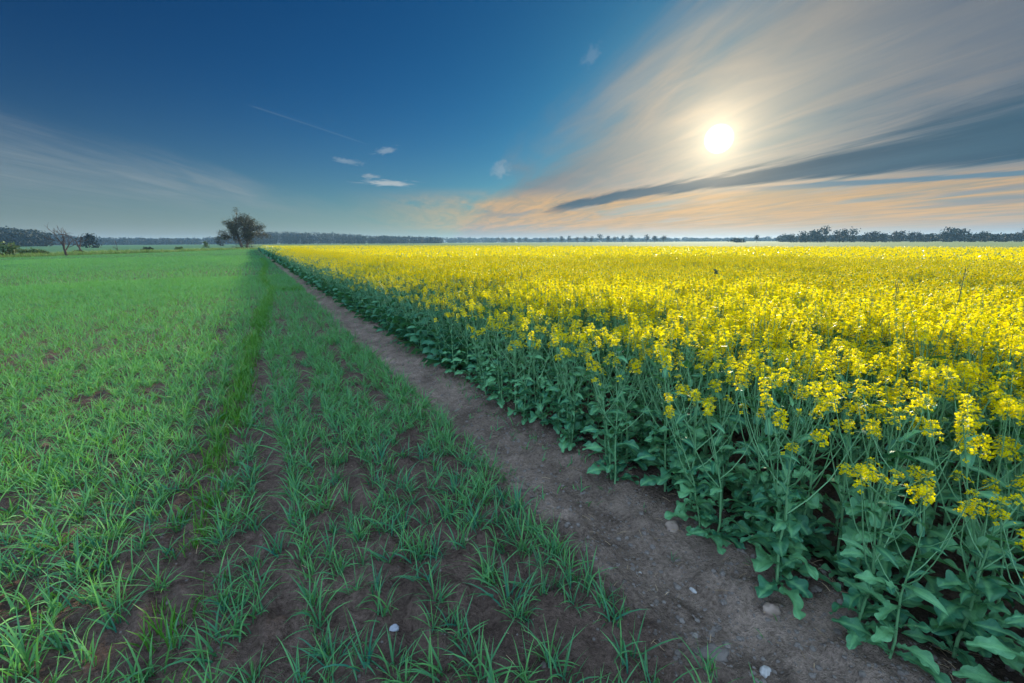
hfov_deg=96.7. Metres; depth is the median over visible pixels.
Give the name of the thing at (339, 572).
wheat tuft
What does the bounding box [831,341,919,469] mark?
rapeseed plant
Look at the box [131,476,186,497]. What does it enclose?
wheat tuft
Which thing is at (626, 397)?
rapeseed plant
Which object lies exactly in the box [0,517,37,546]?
wheat tuft
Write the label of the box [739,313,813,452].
rapeseed plant
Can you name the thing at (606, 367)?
rapeseed plant
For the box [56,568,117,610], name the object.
wheat tuft
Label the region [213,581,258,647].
wheat tuft
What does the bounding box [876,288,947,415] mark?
rapeseed plant
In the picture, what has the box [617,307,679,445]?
rapeseed plant
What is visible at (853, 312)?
rapeseed plant
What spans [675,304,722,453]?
rapeseed plant
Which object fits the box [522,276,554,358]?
rapeseed plant
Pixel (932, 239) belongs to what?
grove tree
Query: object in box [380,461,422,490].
wheat tuft
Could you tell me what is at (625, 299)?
rapeseed plant
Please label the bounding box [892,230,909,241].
grove tree
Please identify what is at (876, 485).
rapeseed plant
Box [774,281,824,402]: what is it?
rapeseed plant
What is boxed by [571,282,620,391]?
rapeseed plant
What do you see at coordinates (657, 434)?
rapeseed plant
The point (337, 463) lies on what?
wheat tuft
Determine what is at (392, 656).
wheat tuft
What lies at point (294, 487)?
wheat tuft
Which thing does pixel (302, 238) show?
woodland
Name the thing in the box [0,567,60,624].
wheat tuft
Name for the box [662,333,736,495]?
rapeseed plant
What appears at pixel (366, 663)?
wheat tuft
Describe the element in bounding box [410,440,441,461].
wheat tuft
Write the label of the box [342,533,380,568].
wheat tuft
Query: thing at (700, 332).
rapeseed plant
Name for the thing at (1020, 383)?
rapeseed plant
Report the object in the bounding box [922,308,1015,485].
rapeseed plant
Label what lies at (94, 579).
wheat tuft
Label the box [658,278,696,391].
rapeseed plant
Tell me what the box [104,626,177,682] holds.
wheat tuft
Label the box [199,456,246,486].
wheat tuft
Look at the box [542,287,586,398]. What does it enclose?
rapeseed plant
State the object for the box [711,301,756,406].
rapeseed plant
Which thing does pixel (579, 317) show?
rapeseed plant
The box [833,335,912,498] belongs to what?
rapeseed plant
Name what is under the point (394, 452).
wheat tuft
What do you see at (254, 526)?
wheat tuft
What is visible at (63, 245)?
dead tree
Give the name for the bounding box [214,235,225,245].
round tree
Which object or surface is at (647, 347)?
rapeseed plant
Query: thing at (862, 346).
rapeseed plant
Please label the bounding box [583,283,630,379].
rapeseed plant
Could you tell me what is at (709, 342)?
rapeseed plant
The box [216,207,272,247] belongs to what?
broadleaf tree
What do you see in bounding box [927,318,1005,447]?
rapeseed plant
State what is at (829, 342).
rapeseed plant
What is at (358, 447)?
wheat tuft
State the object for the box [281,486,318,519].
wheat tuft
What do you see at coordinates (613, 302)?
rapeseed plant
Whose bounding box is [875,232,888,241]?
grove tree
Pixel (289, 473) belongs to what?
wheat tuft
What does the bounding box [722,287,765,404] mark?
rapeseed plant
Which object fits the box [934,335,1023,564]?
rapeseed plant
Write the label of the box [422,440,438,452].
wheat tuft
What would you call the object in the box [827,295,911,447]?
rapeseed plant
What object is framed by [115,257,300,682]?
trail grass
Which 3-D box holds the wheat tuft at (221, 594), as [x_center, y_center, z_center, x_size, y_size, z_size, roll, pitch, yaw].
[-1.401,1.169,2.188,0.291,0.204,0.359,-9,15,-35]
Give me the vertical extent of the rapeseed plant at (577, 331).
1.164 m
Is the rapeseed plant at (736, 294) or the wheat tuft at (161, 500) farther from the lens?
the rapeseed plant at (736, 294)
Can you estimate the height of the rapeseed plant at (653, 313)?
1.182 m
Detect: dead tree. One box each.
[42,222,87,255]
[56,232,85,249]
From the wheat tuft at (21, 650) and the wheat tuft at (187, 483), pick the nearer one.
the wheat tuft at (21, 650)
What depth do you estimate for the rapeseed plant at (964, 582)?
1.77 m
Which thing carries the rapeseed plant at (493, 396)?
on the ground at (272, 625)
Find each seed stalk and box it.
[876,277,901,420]
[925,266,969,444]
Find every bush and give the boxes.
[0,240,23,255]
[16,247,42,253]
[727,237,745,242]
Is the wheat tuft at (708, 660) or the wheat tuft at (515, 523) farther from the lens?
the wheat tuft at (515, 523)
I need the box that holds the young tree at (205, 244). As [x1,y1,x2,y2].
[202,241,209,248]
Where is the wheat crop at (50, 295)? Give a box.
[0,249,761,682]
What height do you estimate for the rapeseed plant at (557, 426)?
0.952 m
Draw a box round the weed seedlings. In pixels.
[277,265,618,506]
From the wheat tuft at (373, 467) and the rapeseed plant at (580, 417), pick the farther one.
the rapeseed plant at (580, 417)
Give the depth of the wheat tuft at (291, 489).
3.09 m
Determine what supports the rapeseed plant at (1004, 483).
on the ground at (272, 625)
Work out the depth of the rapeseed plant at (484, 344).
5.63 m
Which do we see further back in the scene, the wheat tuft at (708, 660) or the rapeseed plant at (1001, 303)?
the rapeseed plant at (1001, 303)
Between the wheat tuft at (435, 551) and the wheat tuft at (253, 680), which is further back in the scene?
the wheat tuft at (435, 551)
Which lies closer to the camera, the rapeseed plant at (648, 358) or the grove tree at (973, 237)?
the rapeseed plant at (648, 358)
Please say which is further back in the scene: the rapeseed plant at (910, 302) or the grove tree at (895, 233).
the grove tree at (895, 233)
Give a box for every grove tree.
[786,234,795,242]
[794,231,810,241]
[802,229,816,241]
[811,228,827,241]
[817,225,831,241]
[830,229,844,241]
[838,229,853,241]
[846,228,860,241]
[859,232,872,241]
[868,231,880,241]
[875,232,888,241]
[887,231,902,241]
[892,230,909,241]
[903,231,918,241]
[916,232,925,241]
[920,233,939,241]
[938,231,953,241]
[939,226,964,241]
[948,228,973,241]
[966,233,980,241]
[973,231,994,241]
[985,234,1006,241]
[999,232,1014,241]
[1008,232,1023,241]
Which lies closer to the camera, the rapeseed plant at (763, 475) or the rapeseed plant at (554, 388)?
the rapeseed plant at (763, 475)
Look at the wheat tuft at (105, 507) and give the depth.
2.92 m
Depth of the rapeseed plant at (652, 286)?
4.95 m
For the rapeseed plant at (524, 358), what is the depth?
5.24 m
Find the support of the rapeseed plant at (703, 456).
on the ground at (272, 625)
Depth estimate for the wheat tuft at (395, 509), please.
2.89 m
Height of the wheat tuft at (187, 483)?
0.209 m
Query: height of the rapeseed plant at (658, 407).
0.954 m
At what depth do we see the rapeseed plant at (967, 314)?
3.76 m
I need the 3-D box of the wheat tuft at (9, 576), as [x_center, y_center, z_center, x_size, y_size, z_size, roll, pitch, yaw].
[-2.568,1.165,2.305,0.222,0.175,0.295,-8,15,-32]
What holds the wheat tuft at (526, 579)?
on the ground at (272, 625)
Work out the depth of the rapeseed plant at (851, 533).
2.13 m
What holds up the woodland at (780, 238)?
on the ground at (272, 625)
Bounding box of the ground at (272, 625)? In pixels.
[0,241,1023,682]
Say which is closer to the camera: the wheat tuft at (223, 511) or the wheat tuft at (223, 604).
the wheat tuft at (223, 604)
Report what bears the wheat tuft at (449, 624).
on the ground at (272, 625)
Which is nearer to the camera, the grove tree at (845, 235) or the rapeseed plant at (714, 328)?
the rapeseed plant at (714, 328)
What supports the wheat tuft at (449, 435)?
on the ground at (272, 625)
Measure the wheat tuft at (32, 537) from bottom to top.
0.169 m
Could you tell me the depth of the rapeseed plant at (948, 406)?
2.27 m
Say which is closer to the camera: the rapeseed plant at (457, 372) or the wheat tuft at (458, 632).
the wheat tuft at (458, 632)
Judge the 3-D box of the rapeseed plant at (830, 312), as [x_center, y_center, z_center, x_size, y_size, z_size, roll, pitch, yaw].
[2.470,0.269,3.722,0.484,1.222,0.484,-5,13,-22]
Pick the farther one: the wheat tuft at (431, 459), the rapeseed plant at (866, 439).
the wheat tuft at (431, 459)
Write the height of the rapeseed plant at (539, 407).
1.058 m
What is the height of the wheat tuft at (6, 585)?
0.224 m
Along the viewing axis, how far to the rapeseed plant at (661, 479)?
2.93 m
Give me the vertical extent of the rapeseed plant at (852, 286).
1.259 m
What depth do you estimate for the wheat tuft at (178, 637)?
1.94 m
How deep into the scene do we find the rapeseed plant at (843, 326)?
3.22 m
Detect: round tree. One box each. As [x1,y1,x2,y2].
[74,233,101,247]
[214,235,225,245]
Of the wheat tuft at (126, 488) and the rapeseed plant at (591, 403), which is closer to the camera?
the wheat tuft at (126, 488)
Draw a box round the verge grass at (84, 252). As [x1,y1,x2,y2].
[0,247,257,257]
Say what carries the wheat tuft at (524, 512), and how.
on the ground at (272, 625)
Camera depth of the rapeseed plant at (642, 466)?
3.31 m
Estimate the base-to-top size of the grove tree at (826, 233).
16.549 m
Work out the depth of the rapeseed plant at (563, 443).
3.79 m
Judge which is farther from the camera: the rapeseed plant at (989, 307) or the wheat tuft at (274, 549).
the rapeseed plant at (989, 307)
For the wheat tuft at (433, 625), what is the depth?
2.03 m
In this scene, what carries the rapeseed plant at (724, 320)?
on the ground at (272, 625)
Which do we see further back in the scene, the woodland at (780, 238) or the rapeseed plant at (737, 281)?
the woodland at (780, 238)
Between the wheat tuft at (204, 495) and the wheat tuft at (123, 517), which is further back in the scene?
the wheat tuft at (204, 495)
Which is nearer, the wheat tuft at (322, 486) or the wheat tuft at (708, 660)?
the wheat tuft at (708, 660)
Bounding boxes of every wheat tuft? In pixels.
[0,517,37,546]
[0,518,25,540]
[0,520,98,554]
[0,537,26,574]
[0,539,54,573]
[0,557,26,602]
[0,561,33,586]
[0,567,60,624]
[0,577,81,631]
[0,604,61,658]
[0,608,54,665]
[0,619,53,682]
[0,632,18,655]
[1,521,74,565]
[1,536,25,565]
[1,602,80,667]
[2,515,59,546]
[2,664,39,682]
[3,541,76,583]
[4,568,86,625]
[6,506,59,539]
[11,506,76,553]
[12,651,83,682]
[25,506,64,538]
[30,524,112,596]
[32,567,83,599]
[32,580,84,616]
[38,480,122,519]
[40,611,109,659]
[47,499,95,526]
[48,532,131,581]
[51,534,97,578]
[52,617,110,681]
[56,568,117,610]
[62,497,92,514]
[64,512,129,548]
[66,524,104,560]
[66,528,140,568]
[67,514,101,537]
[67,561,110,594]
[68,655,133,682]
[70,492,143,530]
[71,522,119,551]
[72,561,158,621]
[74,566,121,605]
[74,644,157,682]
[77,537,172,591]
[78,522,123,554]
[80,579,156,632]
[83,511,139,540]
[86,491,115,517]
[88,478,135,511]
[90,502,136,543]
[92,566,156,613]
[100,503,139,528]
[101,469,150,500]
[104,475,161,510]
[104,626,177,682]
[109,494,165,526]
[110,492,165,520]
[114,512,161,556]
[117,543,185,594]
[118,664,183,682]
[128,478,183,502]
[128,515,159,541]
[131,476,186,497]
[133,493,170,514]
[135,469,170,490]
[136,476,173,507]
[145,532,199,560]
[146,458,191,495]
[147,504,197,539]
[148,606,195,662]
[153,492,198,531]
[155,464,212,489]
[158,616,256,675]
[169,599,250,643]
[179,540,246,597]
[182,645,258,682]
[184,660,234,682]
[187,491,269,532]
[187,556,250,610]
[189,477,220,499]
[190,517,240,544]
[191,503,242,551]
[193,579,247,617]
[197,529,238,566]
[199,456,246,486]
[200,482,236,507]
[204,496,243,522]
[205,490,263,519]
[208,644,286,682]
[210,580,284,636]
[211,492,270,530]
[213,466,244,496]
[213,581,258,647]
[214,575,263,610]
[217,560,284,600]
[218,467,248,490]
[219,553,280,586]
[222,470,264,503]
[233,453,260,481]
[233,460,273,487]
[234,661,300,682]
[235,449,273,472]
[235,542,273,570]
[236,501,282,532]
[255,518,306,557]
[257,636,350,682]
[264,661,319,682]
[265,497,319,531]
[266,470,321,497]
[268,528,333,567]
[269,472,323,499]
[272,443,309,467]
[274,460,303,482]
[275,466,317,488]
[277,443,304,461]
[277,449,303,473]
[277,545,337,585]
[278,443,302,463]
[278,492,319,543]
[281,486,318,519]
[283,441,324,466]
[284,570,352,639]
[285,444,325,474]
[286,496,322,520]
[286,570,332,619]
[287,482,315,504]
[288,524,318,559]
[291,482,344,515]
[291,568,335,604]
[291,618,366,677]
[293,467,332,495]
[297,551,326,578]
[299,629,355,667]
[300,608,340,660]
[310,478,342,508]
[310,547,358,572]
[311,546,352,578]
[312,519,341,562]
[312,610,385,682]
[314,512,346,539]
[316,442,347,467]
[317,644,358,682]
[318,458,347,489]
[324,425,354,449]
[325,438,355,462]
[326,457,359,483]
[328,552,374,594]
[331,507,370,525]
[333,504,372,542]
[337,478,359,503]
[338,499,363,535]
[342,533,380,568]
[343,439,370,452]
[345,444,377,456]
[347,517,371,541]
[348,501,397,530]
[350,439,406,464]
[351,461,389,486]
[351,555,411,607]
[352,440,383,460]
[352,625,425,679]
[354,521,407,563]
[356,444,380,461]
[357,500,408,538]
[360,481,393,511]
[361,458,385,473]
[364,424,390,446]
[364,576,411,621]
[367,641,422,682]
[368,470,403,505]
[370,471,390,489]
[371,435,391,450]
[373,494,418,533]
[374,440,388,455]
[375,451,398,475]
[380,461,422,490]
[381,499,409,519]
[382,426,409,443]
[383,486,409,504]
[384,442,417,458]
[387,431,398,445]
[388,532,458,581]
[392,465,421,493]
[392,519,430,553]
[393,528,444,579]
[395,513,447,559]
[396,631,477,682]
[402,475,431,505]
[407,502,444,529]
[408,598,458,635]
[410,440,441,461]
[411,558,463,615]
[417,424,442,450]
[418,427,439,442]
[420,450,447,472]
[420,464,442,489]
[420,521,446,559]
[421,447,440,463]
[421,458,450,480]
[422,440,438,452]
[422,485,468,519]
[425,435,445,454]
[425,463,474,496]
[426,424,446,439]
[426,591,487,655]
[429,485,469,524]
[429,615,520,682]
[431,434,452,455]
[434,426,460,445]
[434,590,465,632]
[437,474,482,508]
[438,450,479,481]
[438,464,467,479]
[439,414,456,440]
[442,429,463,451]
[442,437,460,454]
[442,439,484,459]
[442,506,480,549]
[443,472,482,500]
[448,615,495,677]
[449,507,477,529]
[450,497,498,534]
[453,488,498,530]
[453,532,521,580]
[455,434,475,446]
[456,450,478,467]
[458,444,495,463]
[459,446,470,464]
[463,466,501,499]
[463,553,540,614]
[464,480,498,510]
[465,436,486,454]
[465,454,491,479]
[466,443,504,471]
[466,459,500,488]
[466,553,519,588]
[467,471,493,493]
[468,538,519,583]
[469,454,490,471]
[470,473,509,496]
[475,520,532,555]
[476,636,536,682]
[477,489,514,528]
[483,483,513,502]
[491,466,508,482]
[492,481,515,505]
[492,499,524,535]
[494,583,541,634]
[494,633,555,682]
[495,514,530,544]
[496,508,540,560]
[498,593,537,622]
[502,479,534,516]
[502,484,531,511]
[506,560,553,587]
[509,495,549,537]
[510,528,542,563]
[511,492,554,536]
[516,615,585,677]
[519,539,556,569]
[522,518,565,549]
[524,627,612,682]
[525,557,572,601]
[535,514,571,555]
[539,514,585,561]
[541,562,568,594]
[544,540,592,569]
[553,576,600,615]
[554,541,616,592]
[570,538,607,596]
[589,568,645,631]
[591,574,622,611]
[600,667,622,682]
[601,609,682,673]
[615,657,656,682]
[622,633,701,682]
[681,638,730,681]
[681,652,742,682]
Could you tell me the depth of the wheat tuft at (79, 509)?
2.91 m
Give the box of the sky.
[0,0,1023,243]
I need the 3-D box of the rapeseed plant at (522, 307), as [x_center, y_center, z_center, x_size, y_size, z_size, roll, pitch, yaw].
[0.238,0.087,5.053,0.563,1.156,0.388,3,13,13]
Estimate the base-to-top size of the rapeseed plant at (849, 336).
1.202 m
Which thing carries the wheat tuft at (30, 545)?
on the ground at (272, 625)
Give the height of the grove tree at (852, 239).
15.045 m
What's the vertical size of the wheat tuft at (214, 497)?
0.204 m
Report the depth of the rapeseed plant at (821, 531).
2.43 m
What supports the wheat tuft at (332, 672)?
on the ground at (272, 625)
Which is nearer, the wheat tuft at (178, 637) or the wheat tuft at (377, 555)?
the wheat tuft at (178, 637)
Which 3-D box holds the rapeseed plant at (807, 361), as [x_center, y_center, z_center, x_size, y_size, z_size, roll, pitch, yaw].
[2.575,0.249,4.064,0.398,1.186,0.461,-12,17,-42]
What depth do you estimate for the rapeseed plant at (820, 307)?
3.39 m
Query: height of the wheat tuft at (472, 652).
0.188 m
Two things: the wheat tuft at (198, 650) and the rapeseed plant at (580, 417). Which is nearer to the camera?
the wheat tuft at (198, 650)
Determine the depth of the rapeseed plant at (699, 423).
3.56 m
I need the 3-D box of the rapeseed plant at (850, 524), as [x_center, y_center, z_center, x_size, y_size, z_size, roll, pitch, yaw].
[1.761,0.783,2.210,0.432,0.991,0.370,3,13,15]
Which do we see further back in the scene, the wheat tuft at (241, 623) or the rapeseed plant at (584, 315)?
the rapeseed plant at (584, 315)
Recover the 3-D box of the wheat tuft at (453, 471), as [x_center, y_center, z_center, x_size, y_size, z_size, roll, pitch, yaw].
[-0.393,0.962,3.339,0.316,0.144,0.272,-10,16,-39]
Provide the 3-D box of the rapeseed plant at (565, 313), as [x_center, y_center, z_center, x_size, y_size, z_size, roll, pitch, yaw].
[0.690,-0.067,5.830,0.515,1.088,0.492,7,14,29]
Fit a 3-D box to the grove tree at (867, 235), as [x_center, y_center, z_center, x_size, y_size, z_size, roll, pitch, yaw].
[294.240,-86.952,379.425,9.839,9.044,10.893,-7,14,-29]
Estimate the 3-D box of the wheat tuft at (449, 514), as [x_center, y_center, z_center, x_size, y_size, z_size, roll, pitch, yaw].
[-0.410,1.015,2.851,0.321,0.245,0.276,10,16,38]
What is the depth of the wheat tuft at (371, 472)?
3.32 m
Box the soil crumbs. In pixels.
[0,317,1022,682]
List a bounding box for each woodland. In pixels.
[0,226,56,246]
[45,233,258,244]
[241,231,443,243]
[427,236,775,242]
[776,233,1023,241]
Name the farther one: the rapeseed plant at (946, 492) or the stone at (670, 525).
the stone at (670, 525)
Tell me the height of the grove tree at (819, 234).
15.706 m
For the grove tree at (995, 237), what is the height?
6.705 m
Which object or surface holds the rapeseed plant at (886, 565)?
on the ground at (272, 625)
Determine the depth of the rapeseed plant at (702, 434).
2.85 m
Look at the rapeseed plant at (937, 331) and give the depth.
2.63 m
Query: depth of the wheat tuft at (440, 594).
2.21 m
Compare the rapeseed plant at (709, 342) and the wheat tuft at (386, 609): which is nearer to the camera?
the wheat tuft at (386, 609)
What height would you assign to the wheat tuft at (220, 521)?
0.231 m
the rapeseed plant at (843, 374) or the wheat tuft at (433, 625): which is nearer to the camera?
the wheat tuft at (433, 625)
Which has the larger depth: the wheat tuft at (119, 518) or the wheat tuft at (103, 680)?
the wheat tuft at (119, 518)
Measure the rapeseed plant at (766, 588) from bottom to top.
1.045 m
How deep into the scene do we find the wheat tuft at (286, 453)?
3.60 m
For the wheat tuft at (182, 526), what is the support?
on the ground at (272, 625)
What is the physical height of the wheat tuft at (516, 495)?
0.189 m
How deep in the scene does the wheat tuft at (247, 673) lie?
1.82 m
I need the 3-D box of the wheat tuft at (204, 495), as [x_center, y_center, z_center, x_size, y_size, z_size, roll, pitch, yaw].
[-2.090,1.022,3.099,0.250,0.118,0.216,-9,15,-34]
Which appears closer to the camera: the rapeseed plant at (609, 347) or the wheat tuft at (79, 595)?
the wheat tuft at (79, 595)
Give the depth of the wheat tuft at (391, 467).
3.44 m
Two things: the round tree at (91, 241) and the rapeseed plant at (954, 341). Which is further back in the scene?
the round tree at (91, 241)
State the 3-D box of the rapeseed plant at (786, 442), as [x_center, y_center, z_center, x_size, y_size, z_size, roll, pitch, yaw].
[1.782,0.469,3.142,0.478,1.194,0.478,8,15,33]
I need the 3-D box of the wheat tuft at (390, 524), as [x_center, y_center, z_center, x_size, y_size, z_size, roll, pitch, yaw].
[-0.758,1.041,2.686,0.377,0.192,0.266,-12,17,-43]
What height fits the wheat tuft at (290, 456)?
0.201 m
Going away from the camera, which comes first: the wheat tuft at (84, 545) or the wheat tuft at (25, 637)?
the wheat tuft at (25, 637)
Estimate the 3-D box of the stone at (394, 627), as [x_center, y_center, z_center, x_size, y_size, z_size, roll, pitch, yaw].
[-0.529,1.293,2.047,0.044,0.030,0.037,-5,13,-21]
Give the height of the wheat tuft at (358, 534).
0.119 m
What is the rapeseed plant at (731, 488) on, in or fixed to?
on the ground at (272, 625)
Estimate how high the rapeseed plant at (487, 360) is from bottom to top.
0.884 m
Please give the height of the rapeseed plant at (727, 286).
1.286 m
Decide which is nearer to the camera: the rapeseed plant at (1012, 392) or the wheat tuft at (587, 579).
the wheat tuft at (587, 579)
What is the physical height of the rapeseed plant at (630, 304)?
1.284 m
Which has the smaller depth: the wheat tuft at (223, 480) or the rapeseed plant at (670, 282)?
the wheat tuft at (223, 480)
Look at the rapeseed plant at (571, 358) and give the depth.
4.96 m
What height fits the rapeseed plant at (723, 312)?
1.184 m
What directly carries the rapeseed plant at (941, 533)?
on the ground at (272, 625)
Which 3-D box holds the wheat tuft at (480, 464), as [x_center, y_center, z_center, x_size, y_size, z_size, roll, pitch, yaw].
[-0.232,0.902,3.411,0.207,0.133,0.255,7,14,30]
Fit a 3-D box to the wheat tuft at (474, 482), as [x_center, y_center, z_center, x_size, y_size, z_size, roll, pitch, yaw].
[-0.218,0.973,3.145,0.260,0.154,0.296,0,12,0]
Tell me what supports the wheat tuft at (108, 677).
on the ground at (272, 625)
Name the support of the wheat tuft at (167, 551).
on the ground at (272, 625)
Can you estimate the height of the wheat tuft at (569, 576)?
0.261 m
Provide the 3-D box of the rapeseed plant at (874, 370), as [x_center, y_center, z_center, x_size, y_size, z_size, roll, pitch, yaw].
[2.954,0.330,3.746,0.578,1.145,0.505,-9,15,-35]
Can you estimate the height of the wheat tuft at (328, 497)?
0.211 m
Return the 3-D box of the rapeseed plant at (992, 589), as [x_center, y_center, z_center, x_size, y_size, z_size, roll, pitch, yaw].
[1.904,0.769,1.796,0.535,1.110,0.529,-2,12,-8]
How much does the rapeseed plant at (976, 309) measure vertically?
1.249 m
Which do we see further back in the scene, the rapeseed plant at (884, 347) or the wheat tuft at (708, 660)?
the rapeseed plant at (884, 347)
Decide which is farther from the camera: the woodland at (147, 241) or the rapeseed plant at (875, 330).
the woodland at (147, 241)
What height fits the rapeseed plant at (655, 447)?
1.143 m
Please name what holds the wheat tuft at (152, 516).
on the ground at (272, 625)
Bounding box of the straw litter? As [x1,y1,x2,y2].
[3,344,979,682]
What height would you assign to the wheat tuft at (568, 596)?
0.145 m
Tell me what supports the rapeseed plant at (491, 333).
on the ground at (272, 625)
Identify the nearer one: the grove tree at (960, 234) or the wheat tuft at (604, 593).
the wheat tuft at (604, 593)
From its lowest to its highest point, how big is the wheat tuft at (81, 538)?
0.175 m
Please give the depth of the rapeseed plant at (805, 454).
2.81 m
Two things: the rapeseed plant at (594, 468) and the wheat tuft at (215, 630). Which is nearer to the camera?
the wheat tuft at (215, 630)
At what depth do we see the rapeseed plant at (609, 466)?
3.25 m
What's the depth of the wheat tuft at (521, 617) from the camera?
2.09 m
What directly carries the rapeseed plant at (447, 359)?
on the ground at (272, 625)
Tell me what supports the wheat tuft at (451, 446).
on the ground at (272, 625)
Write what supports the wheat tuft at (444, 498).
on the ground at (272, 625)
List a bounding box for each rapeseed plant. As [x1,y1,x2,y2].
[434,312,471,374]
[447,307,493,375]
[453,307,490,384]
[462,303,493,386]
[465,301,502,371]
[466,324,500,394]
[470,293,514,374]
[476,300,501,378]
[476,324,523,399]
[480,310,519,384]
[480,320,515,407]
[482,289,517,372]
[485,319,514,396]
[488,316,543,416]
[490,310,527,399]
[494,298,524,381]
[494,313,542,401]
[498,277,527,366]
[501,288,535,376]
[501,289,546,375]
[501,307,549,405]
[507,297,543,388]
[508,340,539,424]
[509,297,553,398]
[510,287,554,387]
[510,316,563,411]
[511,318,561,425]
[516,298,556,394]
[518,284,563,387]
[518,293,549,371]
[518,308,571,407]
[521,286,564,379]
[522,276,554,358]
[524,286,564,368]
[526,305,589,426]
[535,277,585,378]
[535,305,566,379]
[536,331,577,433]
[540,292,577,379]
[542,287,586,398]
[542,320,576,405]
[546,325,594,435]
[547,333,587,424]
[550,332,586,452]
[551,321,593,424]
[553,283,601,397]
[554,285,594,371]
[554,296,588,370]
[554,347,591,450]
[555,292,589,394]
[558,319,611,421]
[559,300,600,396]
[565,292,594,379]
[568,295,593,387]
[570,286,600,378]
[570,327,625,429]
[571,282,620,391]
[573,292,613,409]
[577,329,641,455]
[578,297,627,391]
[578,329,636,451]
[580,354,640,484]
[582,356,669,483]
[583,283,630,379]
[583,326,652,466]
[584,301,613,385]
[585,295,621,408]
[586,277,621,376]
[586,304,627,382]
[587,280,616,377]
[588,323,657,470]
[591,276,633,377]
[596,296,663,415]
[598,292,649,408]
[599,325,648,427]
[600,299,643,409]
[603,287,647,384]
[608,284,648,397]
[608,284,655,400]
[609,321,645,416]
[612,279,653,384]
[614,274,644,376]
[615,277,658,382]
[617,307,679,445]
[617,312,671,431]
[620,298,669,404]
[622,307,662,417]
[622,323,667,449]
[626,321,683,462]
[628,285,686,394]
[628,300,667,405]
[629,316,682,408]
[630,280,671,378]
[631,323,702,477]
[631,341,678,448]
[632,355,725,491]
[639,352,694,468]
[641,313,708,443]
[641,335,719,498]
[642,294,690,410]
[646,287,688,404]
[649,292,685,389]
[651,304,688,390]
[654,342,753,526]
[655,309,729,447]
[656,298,701,396]
[657,276,694,363]
[657,384,749,554]
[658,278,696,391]
[661,290,687,377]
[661,293,713,409]
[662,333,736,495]
[663,309,707,405]
[671,308,716,430]
[672,326,750,480]
[674,295,733,421]
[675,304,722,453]
[675,384,766,548]
[676,278,727,390]
[679,288,712,389]
[684,330,749,455]
[687,280,739,389]
[687,338,757,523]
[689,295,728,413]
[689,295,738,426]
[689,308,725,399]
[692,278,754,385]
[693,292,758,408]
[695,325,769,496]
[696,320,750,433]
[698,315,774,449]
[699,282,754,364]
[702,341,749,477]
[704,304,754,408]
[705,358,763,500]
[706,275,749,386]
[707,291,763,411]
[711,291,779,428]
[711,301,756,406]
[718,327,837,543]
[721,336,820,512]
[721,366,840,553]
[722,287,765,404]
[725,300,761,412]
[725,356,802,533]
[726,313,795,467]
[728,334,791,487]
[731,278,786,396]
[732,298,803,466]
[732,372,870,619]
[733,322,774,432]
[734,318,752,411]
[735,377,840,591]
[737,312,811,443]
[738,274,797,374]
[738,307,803,435]
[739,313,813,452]
[740,322,817,495]
[745,300,818,441]
[745,307,807,461]
[749,319,816,440]
[750,283,803,347]
[750,338,861,519]
[753,359,871,576]
[763,324,835,467]
[766,287,811,385]
[770,296,838,424]
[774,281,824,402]
[775,307,828,427]
[775,339,849,485]
[780,289,831,395]
[780,291,882,457]
[780,328,875,478]
[782,298,862,430]
[782,354,861,502]
[785,284,848,404]
[789,299,845,402]
[790,304,870,455]
[792,307,870,435]
[796,285,862,372]
[799,291,856,413]
[800,319,857,425]
[803,388,887,572]
[812,312,899,465]
[812,334,911,535]
[817,296,896,444]
[817,325,905,462]
[820,394,939,604]
[822,379,982,627]
[823,301,884,422]
[823,316,872,427]
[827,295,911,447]
[827,349,927,529]
[829,457,935,649]
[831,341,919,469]
[831,469,988,682]
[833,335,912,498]
[838,302,910,462]
[839,405,948,572]
[840,322,916,433]
[844,344,972,500]
[847,316,907,443]
[849,318,936,462]
[849,343,938,491]
[850,285,909,359]
[850,318,904,421]
[851,305,907,443]
[851,363,960,553]
[856,297,929,430]
[863,343,1010,541]
[864,299,933,427]
[867,284,922,373]
[867,290,941,417]
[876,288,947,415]
[876,362,997,597]
[877,320,947,466]
[878,300,986,452]
[881,296,997,497]
[887,358,1023,546]
[889,301,1023,537]
[889,311,1004,505]
[890,293,952,398]
[892,300,979,482]
[898,301,980,445]
[901,318,1009,472]
[902,470,1023,666]
[903,309,1021,463]
[903,318,1016,504]
[906,328,990,423]
[909,286,1003,384]
[915,315,1023,524]
[915,343,1023,540]
[915,393,1023,662]
[916,336,1011,485]
[917,288,1016,352]
[921,381,1023,620]
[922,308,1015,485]
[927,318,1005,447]
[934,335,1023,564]
[940,315,1023,558]
[940,321,1023,461]
[943,303,1000,395]
[945,290,1008,348]
[950,344,1023,510]
[951,422,1023,668]
[952,493,1023,682]
[956,376,1023,576]
[958,300,1017,432]
[960,297,1023,454]
[962,368,1023,605]
[965,323,1022,489]
[966,504,1023,682]
[975,293,1022,435]
[976,312,1023,460]
[977,301,1023,445]
[977,377,1023,593]
[983,343,1023,555]
[985,317,1023,433]
[991,483,1023,517]
[1004,443,1023,615]
[1012,296,1023,366]
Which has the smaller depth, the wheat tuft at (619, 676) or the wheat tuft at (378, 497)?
the wheat tuft at (619, 676)
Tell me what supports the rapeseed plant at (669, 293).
on the ground at (272, 625)
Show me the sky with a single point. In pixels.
(154, 119)
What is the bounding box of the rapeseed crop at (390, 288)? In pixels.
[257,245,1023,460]
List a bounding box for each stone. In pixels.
[389,624,398,631]
[665,521,679,532]
[699,643,729,661]
[759,665,771,678]
[762,602,780,615]

